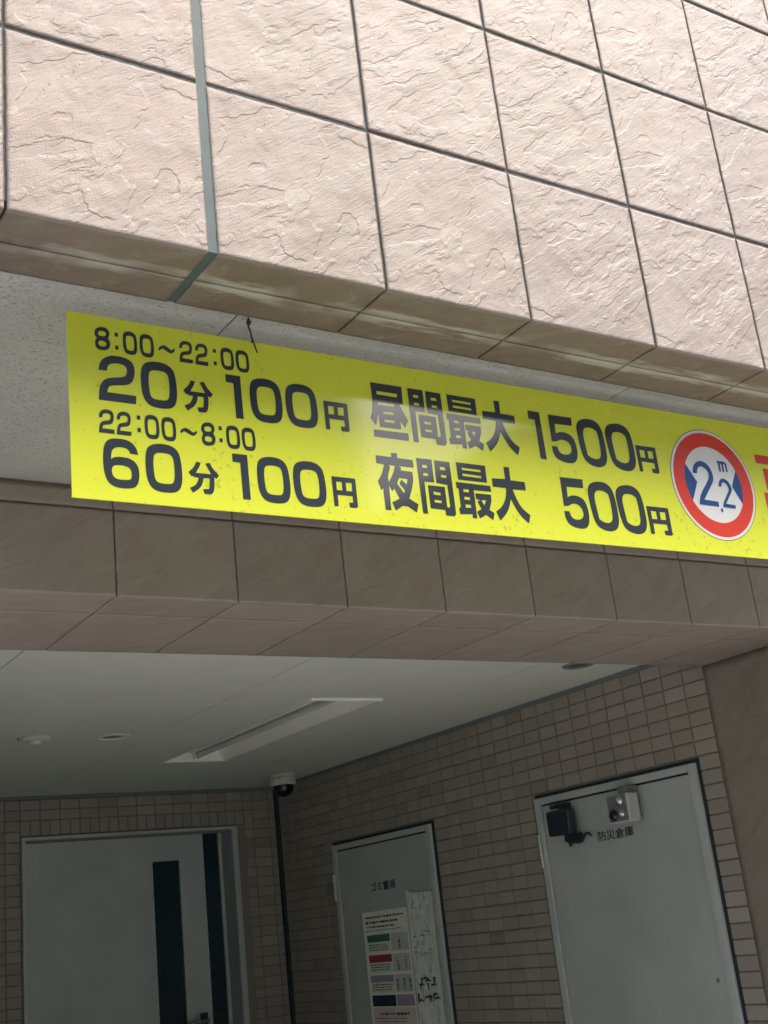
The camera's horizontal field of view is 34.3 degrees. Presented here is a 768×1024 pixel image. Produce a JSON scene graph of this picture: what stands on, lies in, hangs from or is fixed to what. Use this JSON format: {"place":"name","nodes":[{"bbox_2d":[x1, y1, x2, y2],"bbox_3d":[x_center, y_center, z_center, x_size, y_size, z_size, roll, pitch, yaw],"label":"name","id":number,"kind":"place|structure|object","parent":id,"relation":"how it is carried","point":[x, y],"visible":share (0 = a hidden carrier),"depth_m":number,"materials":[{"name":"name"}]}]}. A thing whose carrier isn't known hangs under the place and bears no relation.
{"place":"outdoors","nodes":[
{"label":"outdoors","id":0,"kind":"place"},
{"bbox_2d":[0,650,655,800],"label":"ceiling","id":1,"kind":"structure","parent":0,"point":[160,708],"depth_m":4.58,"materials":[{"name":"white paint"}]},
{"bbox_2d":[17,735,50,744],"bbox_3d":[-1.293,0.848,4.595,0.120,0.026,0.116,6,-22,-32],"label":"smoke detector","id":2,"kind":"object","parent":1,"relation":"attached to","point":[35,740],"visible":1,"depth_m":4.57,"materials":[{"name":"white paint"}]},
{"bbox_2d":[93,733,130,740],"bbox_3d":[-1.039,0.862,4.753,0.140,0.006,0.140,6,-22,-32],"label":"downlight","id":3,"kind":"object","parent":1,"relation":"attached to","point":[113,737],"visible":1,"depth_m":4.75,"materials":[{"name":"white paint"}]},
{"bbox_2d":[163,698,382,762],"bbox_3d":[-0.496,0.875,5.069,0.301,0.071,1.372,6,-22,-32],"label":"ceiling light","id":4,"kind":"object","parent":1,"relation":"attached to","point":[306,714],"visible":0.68,"depth_m":5.11,"materials":[{"name":"plastic"}]},
{"bbox_2d":[269,773,295,796],"bbox_3d":[-0.514,1.398,6.354,0.136,0.112,0.136,6,-22,-32],"label":"security camera","id":5,"kind":"object","parent":1,"relation":"attached to","point":[282,784],"visible":1,"depth_m":6.31,"materials":[{"name":"plastic"}]},
{"bbox_2d":[563,663,593,669],"bbox_3d":[0.686,0.542,4.390,0.112,0.007,0.112,6,-22,-32],"label":"downlight","id":6,"kind":"object","parent":1,"relation":"attached to","point":[572,666],"visible":0.78,"depth_m":4.40,"materials":[{"name":"grey plastic"}]},
{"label":"floor","id":7,"kind":"structure","parent":0,"visible":0},
{"bbox_2d":[0,790,296,1023],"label":"tiled back wall","id":8,"kind":"structure","parent":7,"relation":"on","point":[256,814],"depth_m":6.44,"materials":[{"name":"grey tile"}]},
{"bbox_2d":[20,825,257,1023],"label":"entrance door","id":9,"kind":"structure","parent":8,"relation":"attached to","point":[142,927],"depth_m":6.18,"materials":[{"name":"paint"}]},
{"bbox_2d":[25,834,212,1023],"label":"door leaf","id":10,"kind":"structure","parent":9,"relation":"in","point":[92,952],"depth_m":6.09,"materials":[{"name":"grey paint"}]},
{"bbox_2d":[278,665,767,1023],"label":"tiled side wall","id":11,"kind":"structure","parent":7,"relation":"on","point":[472,791],"depth_m":5.13,"materials":[{"name":"grey tile"}]},
{"bbox_2d":[331,820,457,1023],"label":"steel door","id":12,"kind":"structure","parent":11,"relation":"attached to","point":[379,874],"depth_m":5.88,"materials":[{"name":"metal"}]},
{"bbox_2d":[362,907,418,1023],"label":"rubbish poster","id":13,"kind":"object","parent":12,"relation":"attached to","point":[390,969],"visible":1,"depth_m":5.73,"materials":[{"name":"beige paper"}]},
{"bbox_2d":[337,833,447,1023],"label":"door leaf","id":14,"kind":"structure","parent":12,"relation":"in","point":[405,860],"depth_m":5.91,"materials":[{"name":"grey paint"}]},
{"bbox_2d":[406,890,446,1023],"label":"hand written notice","id":15,"kind":"object","parent":12,"relation":"attached to","point":[427,967],"visible":1,"depth_m":5.49,"materials":[{"name":"paper"}]},
{"bbox_2d":[534,758,748,1023],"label":"steel door","id":16,"kind":"structure","parent":11,"relation":"attached to","point":[641,927],"depth_m":4.43,"materials":[{"name":"metal"}]},
{"bbox_2d":[546,802,591,846],"bbox_3d":[0.706,1.189,4.744,0.060,0.165,0.197,6,-22,-32],"label":"sensor box","id":17,"kind":"object","parent":16,"relation":"attached to","point":[561,821],"visible":1,"depth_m":4.74,"materials":[{"name":"black plastic"}]},
{"bbox_2d":[606,785,641,823],"bbox_3d":[0.863,1.053,4.482,0.097,0.126,0.110,6,-22,-32],"label":"sensor lamp","id":18,"kind":"object","parent":16,"relation":"attached to","point":[623,805],"visible":1,"depth_m":4.45,"materials":[{"name":"white plastic"}]},
{"bbox_2d":[542,775,733,1023],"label":"door leaf","id":19,"kind":"structure","parent":16,"relation":"in","point":[639,936],"depth_m":4.43,"materials":[{"name":"grey paint"}]},
{"bbox_2d":[702,646,767,1008],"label":"stone column","id":20,"kind":"structure","parent":7,"relation":"on","point":[737,690],"depth_m":4.09,"materials":[{"name":"brown stone"}]},
{"bbox_2d":[0,478,767,665],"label":"stone beam","id":21,"kind":"structure","parent":20,"relation":"on","point":[83,575],"depth_m":3.11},
{"bbox_2d":[0,0,767,412],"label":"stone wall","id":22,"kind":"structure","parent":21,"relation":"on","point":[574,188],"depth_m":2.19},
{"bbox_2d":[0,271,767,483],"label":"soffit","id":23,"kind":"structure","parent":22,"relation":"attached to","point":[34,425],"depth_m":2.24,"materials":[{"name":"rough grey speckled plaster"}]},
{"bbox_2d":[246,317,257,352],"bbox_3d":[-0.220,-0.298,2.085,0.009,0.061,0.028,-18,-22,32],"label":"hanging wire","id":24,"kind":"object","parent":23,"relation":"hanging from","point":[248,322],"visible":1,"depth_m":2.08,"materials":[{"name":"rubber"}]},
{"bbox_2d":[66,311,767,558],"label":"parking sign","id":25,"kind":"object","parent":23,"relation":"hanging from","point":[163,416],"visible":1,"depth_m":2.19,"materials":[{"name":"yellow plastic"}]}
]}

